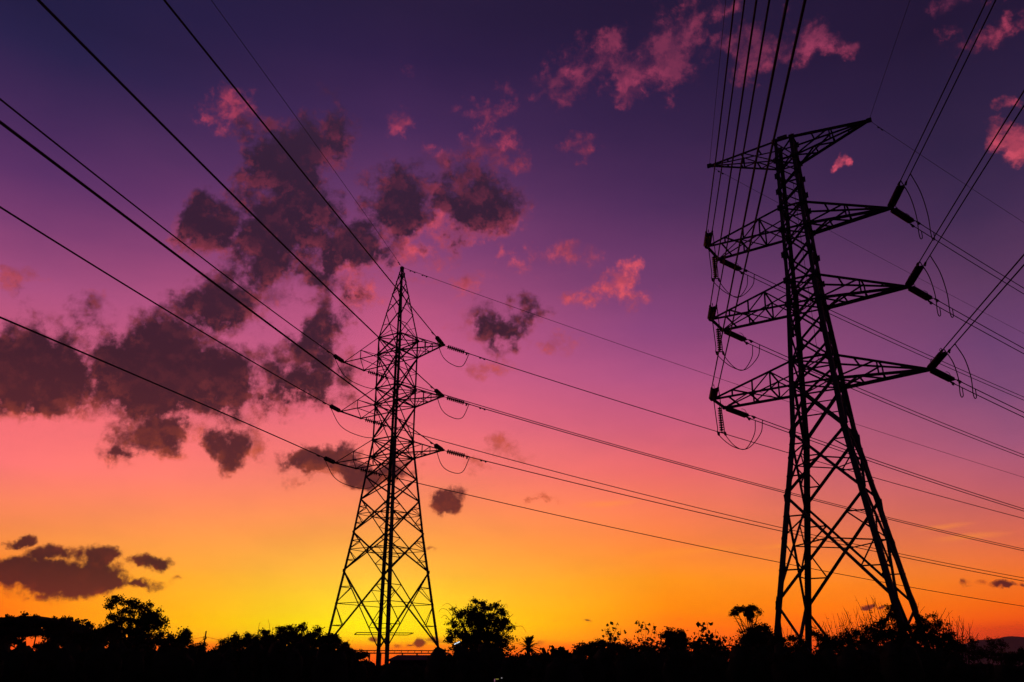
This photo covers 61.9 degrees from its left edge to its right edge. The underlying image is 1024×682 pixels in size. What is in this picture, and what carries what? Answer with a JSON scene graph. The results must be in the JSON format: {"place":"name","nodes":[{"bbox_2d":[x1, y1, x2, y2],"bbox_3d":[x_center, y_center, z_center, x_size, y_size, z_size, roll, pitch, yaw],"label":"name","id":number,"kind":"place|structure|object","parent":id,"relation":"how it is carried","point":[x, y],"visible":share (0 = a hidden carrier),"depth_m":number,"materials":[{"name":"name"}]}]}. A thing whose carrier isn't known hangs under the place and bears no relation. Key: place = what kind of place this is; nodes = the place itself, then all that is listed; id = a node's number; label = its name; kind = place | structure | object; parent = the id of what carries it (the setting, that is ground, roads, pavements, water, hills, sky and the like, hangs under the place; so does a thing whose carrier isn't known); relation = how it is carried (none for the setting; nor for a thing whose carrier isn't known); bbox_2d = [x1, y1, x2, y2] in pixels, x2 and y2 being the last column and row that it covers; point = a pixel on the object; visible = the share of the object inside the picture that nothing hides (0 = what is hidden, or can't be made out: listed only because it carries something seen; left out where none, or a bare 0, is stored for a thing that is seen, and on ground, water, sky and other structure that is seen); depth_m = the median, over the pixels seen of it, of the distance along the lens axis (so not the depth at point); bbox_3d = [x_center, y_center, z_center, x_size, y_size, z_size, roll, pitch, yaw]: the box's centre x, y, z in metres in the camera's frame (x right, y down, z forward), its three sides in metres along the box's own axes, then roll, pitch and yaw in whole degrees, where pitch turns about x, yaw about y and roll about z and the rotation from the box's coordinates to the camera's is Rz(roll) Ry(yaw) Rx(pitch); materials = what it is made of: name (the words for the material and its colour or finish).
{"place":"outdoors","nodes":[
{"label":"outdoors","id":0,"kind":"place"},
{"bbox_2d":[0,0,1023,665],"label":"sky","id":1,"kind":"structure","parent":0,"point":[549,159],"materials":[{"name":"purple"}]},
{"bbox_2d":[601,621,626,653],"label":"sapling","id":2,"kind":"object","parent":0,"point":[611,639],"visible":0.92,"depth_m":65.72,"materials":[{"name":"black plant"}]},
{"bbox_2d":[633,620,660,644],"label":"sapling","id":3,"kind":"object","parent":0,"point":[646,628],"visible":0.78,"depth_m":67.35,"materials":[{"name":"black plant"}]},
{"bbox_2d":[935,612,965,655],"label":"tall grass","id":4,"kind":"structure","parent":0,"point":[953,635],"depth_m":50.82,"materials":[{"name":"black plant"}]},
{"bbox_2d":[957,621,978,664],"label":"tall grass","id":5,"kind":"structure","parent":0,"point":[962,642],"depth_m":50.50,"materials":[{"name":"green plant"}]},
{"bbox_2d":[960,636,1023,665],"bbox_3d":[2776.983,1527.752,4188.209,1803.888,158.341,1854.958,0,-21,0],"label":"mountain","id":6,"kind":"structure","parent":0,"point":[1017,642],"depth_m":4104.66,"materials":[{"name":"black"}]},
{"label":"ground","id":7,"kind":"structure","parent":0,"visible":0},
{"bbox_2d":[16,641,36,681],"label":"thicket bush","id":8,"kind":"object","parent":7,"relation":"on","point":[21,647],"visible":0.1,"depth_m":44.59,"materials":[{"name":"plant"}]},
{"bbox_2d":[0,611,93,649],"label":"spreading tree","id":9,"kind":"object","parent":7,"relation":"on","point":[14,629],"visible":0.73,"depth_m":90.92,"materials":[{"name":"black plant"}]},
{"bbox_2d":[97,593,171,649],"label":"leafy tree","id":10,"kind":"object","parent":7,"relation":"on","point":[149,620],"visible":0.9,"depth_m":82.82,"materials":[{"name":"black plant"}]},
{"bbox_2d":[163,626,195,649],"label":"tree","id":11,"kind":"object","parent":7,"relation":"on","point":[184,636],"visible":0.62,"depth_m":88.30,"materials":[{"name":"black plant"}]},
{"bbox_2d":[183,646,201,681],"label":"thicket bush","id":12,"kind":"object","parent":7,"relation":"on","point":[192,653],"visible":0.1,"depth_m":46.75,"materials":[{"name":"black plant"}]},
{"bbox_2d":[208,631,255,653],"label":"bush","id":13,"kind":"object","parent":7,"relation":"on","point":[235,639],"visible":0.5,"depth_m":68.29,"materials":[{"name":"black plant"}]},
{"bbox_2d":[245,620,286,647],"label":"bush","id":14,"kind":"object","parent":7,"relation":"on","point":[265,639],"visible":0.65,"depth_m":67.00,"materials":[{"name":"black plant"}]},
{"bbox_2d":[270,622,313,646],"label":"bush","id":15,"kind":"object","parent":7,"relation":"on","point":[288,632],"visible":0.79,"depth_m":67.71,"materials":[{"name":"black plant"}]},
{"bbox_2d":[303,625,350,649],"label":"bush","id":16,"kind":"object","parent":7,"relation":"on","point":[331,638],"visible":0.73,"depth_m":68.20,"materials":[{"name":"black plant"}]},
{"bbox_2d":[303,641,355,681],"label":"thicket bush","id":17,"kind":"object","parent":7,"relation":"on","point":[330,662],"visible":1,"depth_m":45.51,"materials":[{"name":"black plant"}]},
{"bbox_2d":[345,647,369,659],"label":"bush","id":18,"kind":"object","parent":7,"relation":"on","point":[351,651],"visible":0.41,"depth_m":75.47,"materials":[{"name":"black plant"}]},
{"bbox_2d":[344,651,376,681],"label":"thicket bush","id":19,"kind":"object","parent":7,"relation":"on","point":[359,672],"visible":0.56,"depth_m":47.46,"materials":[{"name":"black plant"}]},
{"bbox_2d":[362,657,382,681],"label":"thicket bush","id":20,"kind":"object","parent":7,"relation":"on","point":[371,664],"visible":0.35,"depth_m":49.53,"materials":[{"name":"black plant"}]},
{"bbox_2d":[328,266,444,665],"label":"transmission tower","id":21,"kind":"structure","parent":7,"relation":"on","point":[392,457],"depth_m":84.86,"materials":[{"name":"metal"}]},
{"bbox_2d":[211,0,401,266],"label":"earth wire","id":22,"kind":"object","parent":21,"relation":"attached to","point":[298,120],"visible":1,"depth_m":62.40,"materials":[{"name":"metal"}]},
{"bbox_2d":[324,456,334,463],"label":"insulator string","id":23,"kind":"object","parent":21,"relation":"attached to","point":[329,460],"visible":0.99,"depth_m":85.50,"materials":[{"name":"brown ceramic"}]},
{"bbox_2d":[0,316,323,457],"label":"conductor","id":24,"kind":"object","parent":23,"relation":"attached to","point":[145,379],"visible":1,"depth_m":51.68,"materials":[{"name":"metal"}]},
{"bbox_2d":[329,404,340,411],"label":"insulator string","id":25,"kind":"object","parent":21,"relation":"attached to","point":[335,408],"visible":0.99,"depth_m":87.32,"materials":[{"name":"brown ceramic"}]},
{"bbox_2d":[0,206,328,404],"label":"conductor","id":26,"kind":"object","parent":25,"relation":"attached to","point":[29,225],"visible":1,"depth_m":51.42,"materials":[{"name":"metal"}]},
{"bbox_2d":[333,354,343,362],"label":"insulator string","id":27,"kind":"object","parent":21,"relation":"attached to","point":[339,359],"visible":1,"depth_m":89.30,"materials":[{"name":"brown ceramic"}]},
{"bbox_2d":[0,98,332,354],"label":"conductor","id":28,"kind":"object","parent":27,"relation":"attached to","point":[39,130],"visible":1,"depth_m":52.14,"materials":[{"name":"metal"}]},
{"bbox_2d":[360,468,382,475],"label":"insulator string","id":29,"kind":"object","parent":21,"relation":"attached to","point":[364,471],"visible":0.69,"depth_m":90.38,"materials":[{"name":"brown ceramic"}]},
{"bbox_2d":[385,475,1023,606],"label":"conductor","id":30,"kind":"object","parent":29,"relation":"attached to","point":[681,542],"visible":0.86,"depth_m":102.93,"materials":[{"name":"metal"}]},
{"bbox_2d":[364,418,386,425],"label":"insulator string","id":31,"kind":"object","parent":21,"relation":"attached to","point":[370,420],"visible":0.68,"depth_m":92.09,"materials":[{"name":"brown ceramic"}]},
{"bbox_2d":[390,426,1022,577],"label":"conductor","id":32,"kind":"object","parent":31,"relation":"attached to","point":[681,503],"visible":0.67,"depth_m":104.61,"materials":[{"name":"metal"}]},
{"bbox_2d":[367,370,389,378],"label":"insulator string","id":33,"kind":"object","parent":21,"relation":"attached to","point":[370,372],"visible":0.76,"depth_m":94.18,"materials":[{"name":"brown ceramic"}]},
{"bbox_2d":[390,378,1022,548],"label":"conductor","id":34,"kind":"object","parent":33,"relation":"attached to","point":[690,465],"visible":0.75,"depth_m":107.25,"materials":[{"name":"metal"}]},
{"bbox_2d":[434,444,442,451],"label":"insulator string","id":35,"kind":"object","parent":21,"relation":"attached to","point":[439,447],"visible":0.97,"depth_m":80.22,"materials":[{"name":"brown ceramic"}]},
{"bbox_2d":[0,120,434,444],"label":"conductor","id":36,"kind":"object","parent":35,"relation":"attached to","point":[12,131],"visible":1,"depth_m":31.98,"materials":[{"name":"metal"}]},
{"bbox_2d":[434,389,442,396],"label":"insulator string","id":37,"kind":"object","parent":21,"relation":"attached to","point":[439,393],"visible":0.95,"depth_m":82.49,"materials":[{"name":"brown ceramic"}]},
{"bbox_2d":[37,0,434,389],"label":"conductor","id":38,"kind":"object","parent":37,"relation":"attached to","point":[141,103],"visible":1,"depth_m":34.37,"materials":[{"name":"metal"}]},
{"bbox_2d":[435,336,443,345],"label":"insulator string","id":39,"kind":"object","parent":21,"relation":"attached to","point":[440,342],"visible":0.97,"depth_m":84.50,"materials":[{"name":"brown ceramic"}]},
{"bbox_2d":[163,0,435,336],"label":"conductor","id":40,"kind":"object","parent":39,"relation":"attached to","point":[210,57],"visible":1,"depth_m":43.90,"materials":[{"name":"metal"}]},
{"bbox_2d":[445,396,469,405],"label":"insulator string","id":41,"kind":"object","parent":21,"relation":"attached to","point":[456,400],"visible":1,"depth_m":84.95,"materials":[{"name":"brown ceramic"}]},
{"bbox_2d":[470,404,1023,550],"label":"conductor","id":42,"kind":"object","parent":41,"relation":"attached to","point":[724,476],"visible":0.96,"depth_m":95.16,"materials":[{"name":"metal"}]},
{"bbox_2d":[446,345,469,354],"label":"insulator string","id":43,"kind":"object","parent":21,"relation":"attached to","point":[455,349],"visible":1,"depth_m":86.94,"materials":[{"name":"brown ceramic"}]},
{"bbox_2d":[470,354,1023,518],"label":"conductor","id":44,"kind":"object","parent":43,"relation":"attached to","point":[716,431],"visible":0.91,"depth_m":96.63,"materials":[{"name":"metal"}]},
{"bbox_2d":[447,449,470,458],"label":"insulator string","id":45,"kind":"object","parent":21,"relation":"attached to","point":[455,453],"visible":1,"depth_m":82.91,"materials":[{"name":"brown ceramic"}]},
{"bbox_2d":[471,457,1022,580],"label":"conductor","id":46,"kind":"object","parent":45,"relation":"attached to","point":[721,517],"visible":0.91,"depth_m":92.64,"materials":[{"name":"metal"}]},
{"bbox_2d":[405,268,1021,476],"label":"earth wire","id":47,"kind":"object","parent":21,"relation":"attached to","point":[678,364],"visible":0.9,"depth_m":103.91,"materials":[{"name":"metal"}]},
{"bbox_2d":[373,661,422,681],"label":"thicket bush","id":48,"kind":"object","parent":7,"relation":"on","point":[392,673],"visible":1,"depth_m":46.83,"materials":[{"name":"black plant"}]},
{"bbox_2d":[356,650,448,664],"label":"elevated walkway","id":49,"kind":"structure","parent":7,"relation":"on","point":[399,653],"depth_m":127.92,"materials":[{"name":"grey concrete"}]},
{"bbox_2d":[387,655,429,667],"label":"shed","id":50,"kind":"structure","parent":7,"relation":"on","point":[409,660],"depth_m":72.83,"materials":[{"name":"paint"}]},
{"bbox_2d":[424,646,464,681],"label":"thicket bush","id":51,"kind":"object","parent":7,"relation":"on","point":[442,665],"visible":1,"depth_m":46.24,"materials":[{"name":"black plant"}]},
{"bbox_2d":[444,643,492,681],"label":"thicket bush","id":52,"kind":"object","parent":7,"relation":"on","point":[472,666],"visible":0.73,"depth_m":48.21,"materials":[{"name":"black plant"}]},
{"bbox_2d":[440,596,524,653],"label":"feathery tree","id":53,"kind":"object","parent":7,"relation":"on","point":[477,620],"visible":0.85,"depth_m":65.87,"materials":[{"name":"black plant"}]},
{"bbox_2d":[490,650,537,681],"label":"thicket bush","id":54,"kind":"object","parent":7,"relation":"on","point":[513,669],"visible":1,"depth_m":47.19,"materials":[{"name":"black plant"}]},
{"bbox_2d":[511,652,543,663],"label":"bush","id":55,"kind":"object","parent":7,"relation":"on","point":[525,657],"visible":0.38,"depth_m":59.62,"materials":[{"name":"black plant"}]},
{"bbox_2d":[515,635,541,654],"bbox_3d":[1.218,23.572,61.684,2.354,4.414,2.558,0,-21,1],"label":"palm","id":56,"kind":"object","parent":7,"relation":"on","point":[528,646],"visible":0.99,"depth_m":61.95,"materials":[{"name":"black plant"}]},
{"bbox_2d":[538,652,584,681],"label":"thicket bush","id":57,"kind":"object","parent":7,"relation":"on","point":[559,668],"visible":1,"depth_m":46.20,"materials":[{"name":"black plant"}]},
{"bbox_2d":[571,638,626,658],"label":"bush","id":58,"kind":"object","parent":7,"relation":"on","point":[592,648],"visible":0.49,"depth_m":70.67,"materials":[{"name":"black plant"}]},
{"bbox_2d":[630,641,665,656],"bbox_3d":[10.144,24.854,64.426,3.504,4.188,1.945,-3,-21,8],"label":"bush","id":59,"kind":"object","parent":7,"relation":"on","point":[638,652],"visible":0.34,"depth_m":64.70,"materials":[{"name":"black plant"}]},
{"bbox_2d":[656,626,692,654],"bbox_3d":[12.544,24.360,64.658,3.164,5.282,3.333,-4,-21,10],"label":"round bush","id":60,"kind":"object","parent":7,"relation":"on","point":[677,640],"visible":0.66,"depth_m":64.54,"materials":[{"name":"black plant"}]},
{"bbox_2d":[688,636,731,660],"bbox_3d":[12.895,21.131,54.801,3.031,4.238,2.735,-4,-21,12],"label":"bush","id":61,"kind":"object","parent":7,"relation":"on","point":[700,646],"visible":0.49,"depth_m":55.05,"materials":[{"name":"black plant"}]},
{"bbox_2d":[693,622,727,655],"bbox_3d":[12.428,19.924,53.013,2.148,4.813,1.205,-4,-21,11],"label":"sapling","id":62,"kind":"object","parent":7,"relation":"on","point":[708,638],"visible":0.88,"depth_m":53.46,"materials":[{"name":"black plant"}]},
{"bbox_2d":[728,603,763,630],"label":"flat topped tree","id":63,"kind":"object","parent":7,"relation":"on","point":[749,610],"visible":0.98,"depth_m":84.67,"materials":[{"name":"black plant"}]},
{"bbox_2d":[732,622,773,651],"bbox_3d":[17.302,22.283,59.307,3.866,5.322,3.217,-6,-22,14],"label":"bush","id":64,"kind":"object","parent":7,"relation":"on","point":[753,635],"visible":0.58,"depth_m":59.72,"materials":[{"name":"black plant"}]},
{"bbox_2d":[766,620,810,652],"bbox_3d":[17.431,20.134,53.543,2.537,5.200,2.254,16,-26,-36],"label":"bush","id":65,"kind":"object","parent":7,"relation":"on","point":[777,638],"visible":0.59,"depth_m":53.93,"materials":[{"name":"black plant"}]},
{"bbox_2d":[797,641,837,681],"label":"thicket bush","id":66,"kind":"object","parent":7,"relation":"on","point":[820,666],"visible":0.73,"depth_m":45.67,"materials":[{"name":"black plant"}]},
{"bbox_2d":[705,117,933,651],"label":"transmission tower","id":67,"kind":"structure","parent":7,"relation":"on","point":[840,386],"depth_m":67.03,"materials":[{"name":"metal"}]},
{"bbox_2d":[703,229,712,246],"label":"insulator string","id":68,"kind":"object","parent":67,"relation":"attached to","point":[710,234],"visible":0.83,"depth_m":71.88,"materials":[{"name":"brown ceramic"}]},
{"bbox_2d":[706,0,734,230],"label":"conductor","id":69,"kind":"object","parent":68,"relation":"attached to","point":[722,105],"visible":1,"depth_m":48.98,"materials":[{"name":"metal"}]},
{"bbox_2d":[712,0,744,229],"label":"conductor","id":70,"kind":"object","parent":68,"relation":"attached to","point":[730,104],"visible":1,"depth_m":49.11,"materials":[{"name":"metal"}]},
{"bbox_2d":[707,303,716,319],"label":"insulator string","id":71,"kind":"object","parent":67,"relation":"attached to","point":[714,309],"visible":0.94,"depth_m":69.48,"materials":[{"name":"brown ceramic"}]},
{"bbox_2d":[710,0,757,304],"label":"conductor","id":72,"kind":"object","parent":71,"relation":"attached to","point":[752,27],"visible":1,"depth_m":40.32,"materials":[{"name":"metal"}]},
{"bbox_2d":[716,0,769,304],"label":"conductor","id":73,"kind":"object","parent":71,"relation":"attached to","point":[765,23],"visible":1,"depth_m":40.35,"materials":[{"name":"metal"}]},
{"bbox_2d":[709,384,717,399],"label":"insulator string","id":74,"kind":"object","parent":67,"relation":"attached to","point":[715,392],"visible":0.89,"depth_m":67.25,"materials":[{"name":"brown ceramic"}]},
{"bbox_2d":[711,0,788,387],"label":"conductor","id":75,"kind":"object","parent":74,"relation":"attached to","point":[772,75],"visible":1,"depth_m":30.48,"materials":[{"name":"metal"}]},
{"bbox_2d":[718,0,806,386],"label":"conductor","id":76,"kind":"object","parent":74,"relation":"attached to","point":[787,78],"visible":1,"depth_m":30.54,"materials":[{"name":"metal"}]},
{"bbox_2d":[719,259,748,273],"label":"insulator string","id":77,"kind":"object","parent":67,"relation":"attached to","point":[729,264],"visible":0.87,"depth_m":77.18,"materials":[{"name":"brown ceramic"}]},
{"bbox_2d":[744,273,1022,399],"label":"conductor","id":78,"kind":"object","parent":77,"relation":"attached to","point":[888,340],"visible":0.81,"depth_m":87.76,"materials":[{"name":"metal"}]},
{"bbox_2d":[749,271,1022,396],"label":"conductor","id":79,"kind":"object","parent":77,"relation":"attached to","point":[890,337],"visible":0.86,"depth_m":87.16,"materials":[{"name":"metal"}]},
{"bbox_2d":[724,330,753,344],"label":"insulator string","id":80,"kind":"object","parent":67,"relation":"attached to","point":[739,337],"visible":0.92,"depth_m":74.89,"materials":[{"name":"brown ceramic"}]},
{"bbox_2d":[750,344,1023,457],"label":"conductor","id":81,"kind":"object","parent":80,"relation":"attached to","point":[897,407],"visible":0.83,"depth_m":85.85,"materials":[{"name":"metal"}]},
{"bbox_2d":[754,342,1023,454],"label":"conductor","id":82,"kind":"object","parent":80,"relation":"attached to","point":[899,405],"visible":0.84,"depth_m":85.30,"materials":[{"name":"metal"}]},
{"bbox_2d":[726,404,756,420],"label":"insulator string","id":83,"kind":"object","parent":67,"relation":"attached to","point":[739,412],"visible":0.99,"depth_m":72.62,"materials":[{"name":"brown ceramic"}]},
{"bbox_2d":[752,419,1022,510],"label":"conductor","id":84,"kind":"object","parent":83,"relation":"attached to","point":[894,469],"visible":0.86,"depth_m":83.28,"materials":[{"name":"metal"}]},
{"bbox_2d":[757,418,1023,508],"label":"conductor","id":85,"kind":"object","parent":83,"relation":"attached to","point":[897,467],"visible":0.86,"depth_m":82.69,"materials":[{"name":"metal"}]},
{"bbox_2d":[887,181,906,207],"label":"insulator string","id":86,"kind":"object","parent":67,"relation":"attached to","point":[896,195],"visible":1,"depth_m":65.90,"materials":[{"name":"brown ceramic"}]},
{"bbox_2d":[900,0,986,181],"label":"conductor","id":87,"kind":"object","parent":86,"relation":"attached to","point":[945,86],"visible":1,"depth_m":53.03,"materials":[{"name":"metal"}]},
{"bbox_2d":[906,0,995,180],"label":"conductor","id":88,"kind":"object","parent":86,"relation":"attached to","point":[954,84],"visible":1,"depth_m":52.82,"materials":[{"name":"metal"}]},
{"bbox_2d":[890,206,920,227],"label":"insulator string","id":89,"kind":"object","parent":67,"relation":"attached to","point":[901,215],"visible":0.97,"depth_m":68.61,"materials":[{"name":"brown ceramic"}]},
{"bbox_2d":[905,261,926,285],"bbox_3d":[29.972,-5.103,63.529,0.653,0.700,4.252,-4,-21,10],"label":"insulator string","id":90,"kind":"object","parent":67,"relation":"attached to","point":[914,275],"visible":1,"depth_m":63.23,"materials":[{"name":"brown ceramic"}]},
{"bbox_2d":[919,90,1023,262],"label":"conductor","id":91,"kind":"object","parent":90,"relation":"attached to","point":[974,171],"visible":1,"depth_m":49.84,"materials":[{"name":"metal"}]},
{"bbox_2d":[926,105,1023,261],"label":"conductor","id":92,"kind":"object","parent":90,"relation":"attached to","point":[977,179],"visible":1,"depth_m":50.81,"materials":[{"name":"metal"}]},
{"bbox_2d":[908,286,939,304],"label":"insulator string","id":93,"kind":"object","parent":67,"relation":"attached to","point":[920,293],"visible":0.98,"depth_m":66.01,"materials":[{"name":"brown ceramic"}]},
{"bbox_2d":[927,348,950,368],"bbox_3d":[30.352,1.151,60.868,0.653,0.712,4.252,-4,-21,10],"label":"insulator string","id":94,"kind":"object","parent":67,"relation":"attached to","point":[938,358],"visible":1,"depth_m":60.52,"materials":[{"name":"brown ceramic"}]},
{"bbox_2d":[942,254,1023,349],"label":"conductor","id":95,"kind":"object","parent":94,"relation":"attached to","point":[1021,257],"visible":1,"depth_m":50.71,"materials":[{"name":"metal"}]},
{"bbox_2d":[950,264,1023,349],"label":"conductor","id":96,"kind":"object","parent":94,"relation":"attached to","point":[1015,274],"visible":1,"depth_m":51.43,"materials":[{"name":"metal"}]},
{"bbox_2d":[930,367,961,385],"bbox_3d":[32.192,2.494,63.577,3.461,1.072,0.700,13,-24,-30],"label":"insulator string","id":97,"kind":"object","parent":67,"relation":"attached to","point":[943,375],"visible":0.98,"depth_m":63.35,"materials":[{"name":"brown ceramic"}]},
{"bbox_2d":[806,625,844,649],"bbox_3d":[18.965,19.438,51.090,2.131,4.740,1.501,-7,-22,18],"label":"bush","id":98,"kind":"object","parent":7,"relation":"on","point":[825,639],"visible":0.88,"depth_m":51.58,"materials":[{"name":"black plant"}]},
{"bbox_2d":[812,644,841,681],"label":"thicket bush","id":99,"kind":"object","parent":7,"relation":"on","point":[826,650],"visible":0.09,"depth_m":47.68,"materials":[{"name":"black plant"}]},
{"bbox_2d":[820,604,916,650],"bbox_3d":[22.021,19.245,52.330,5.917,5.987,2.374,-9,-23,21],"label":"bush","id":100,"kind":"object","parent":7,"relation":"on","point":[901,625],"visible":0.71,"depth_m":52.41,"materials":[{"name":"black plant"}]},
{"bbox_2d":[906,604,967,654],"bbox_3d":[25.571,18.699,50.949,3.385,6.019,2.132,-2,-21,4],"label":"bush","id":101,"kind":"object","parent":7,"relation":"on","point":[929,627],"visible":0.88,"depth_m":51.23,"materials":[{"name":"black plant"}]},
{"bbox_2d":[942,620,1023,664],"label":"bush","id":102,"kind":"object","parent":7,"relation":"on","point":[991,653],"visible":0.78,"depth_m":51.36,"materials":[{"name":"black plant"}]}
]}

